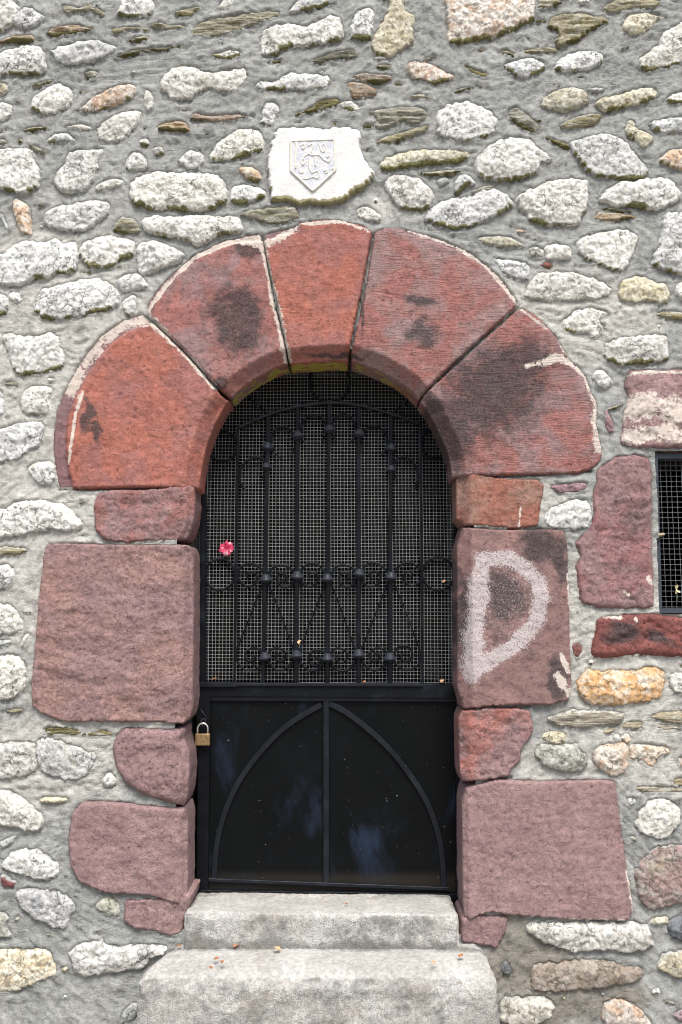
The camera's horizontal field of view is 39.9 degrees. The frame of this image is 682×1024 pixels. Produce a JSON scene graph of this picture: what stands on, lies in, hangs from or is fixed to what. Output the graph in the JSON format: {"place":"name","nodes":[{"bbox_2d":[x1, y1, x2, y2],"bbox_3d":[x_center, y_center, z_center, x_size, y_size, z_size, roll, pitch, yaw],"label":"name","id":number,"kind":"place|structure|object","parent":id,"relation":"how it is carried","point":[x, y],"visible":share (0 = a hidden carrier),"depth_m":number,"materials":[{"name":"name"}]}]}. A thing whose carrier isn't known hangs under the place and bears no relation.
{"place":"outdoors","nodes":[
{"label":"outdoors","id":0,"kind":"place"},
{"label":"ground","id":1,"kind":"structure","parent":0,"visible":0},
{"bbox_2d":[137,943,499,1023],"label":"entrance step","id":2,"kind":"object","parent":1,"relation":"on","point":[179,985],"visible":0.83,"depth_m":2.92,"materials":[{"name":"stone"}]},
{"bbox_2d":[183,892,459,949],"bbox_3d":[-0.065,1.422,3.249,0.923,0.154,0.286,0,-6,0],"label":"threshold step","id":3,"kind":"object","parent":2,"relation":"on","point":[215,921],"visible":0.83,"depth_m":3.12,"materials":[{"name":"stone"}]},
{"bbox_2d":[0,0,681,1023],"bbox_3d":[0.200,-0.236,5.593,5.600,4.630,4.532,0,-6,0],"label":"rubble wall","id":4,"kind":"structure","parent":1,"relation":"on","point":[528,152],"depth_m":3.44,"materials":[{"name":"stone"}]},
{"bbox_2d":[267,127,374,206],"bbox_3d":[-0.075,-1.269,3.469,0.402,0.318,0.079,0,-6,0],"label":"carved plaque","id":5,"kind":"object","parent":4,"relation":"on","point":[312,166],"visible":0.98,"depth_m":3.44,"materials":[{"name":"white stone"}]},
{"bbox_2d":[31,220,632,947],"bbox_3d":[-0.043,0.208,3.366,2.064,2.557,0.207,0,-6,0],"label":"door surround","id":6,"kind":"object","parent":4,"relation":"attached to","point":[145,410],"visible":0.98,"depth_m":3.31,"materials":[{"name":"red stone"}]},
{"bbox_2d":[196,357,459,901],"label":"iron gate","id":7,"kind":"structure","parent":6,"relation":"attached to","point":[325,787],"depth_m":3.42,"materials":[{"name":"metal"}]},
{"bbox_2d":[195,722,209,745],"bbox_3d":[-0.500,0.802,3.390,0.054,0.082,0.017,0,-6,0],"label":"padlock","id":8,"kind":"object","parent":7,"relation":"hanging from","point":[202,739],"visible":1,"depth_m":3.38,"materials":[{"name":"gold metal"}]},
{"bbox_2d":[219,541,233,564],"bbox_3d":[-0.417,0.152,3.506,0.052,0.087,0.076,-3,-7,27],"label":"flower","id":9,"kind":"object","parent":7,"relation":"attached to","point":[226,547],"visible":1,"depth_m":3.48,"materials":[{"name":"pink plant"}]},
{"bbox_2d":[575,369,681,657],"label":"window surround","id":10,"kind":"object","parent":4,"relation":"attached to","point":[613,565],"visible":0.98,"depth_m":3.30,"materials":[{"name":"red stone"}]},
{"bbox_2d":[655,453,681,613],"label":"window grille","id":11,"kind":"object","parent":10,"relation":"attached to","point":[668,457],"depth_m":3.35,"materials":[{"name":"black metal"}]},
{"bbox_2d":[675,584,680,603],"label":"withered flower","id":12,"kind":"object","parent":11,"relation":"attached to","point":[676,586],"visible":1,"depth_m":3.33,"materials":[{"name":"beige plant"}]}
]}

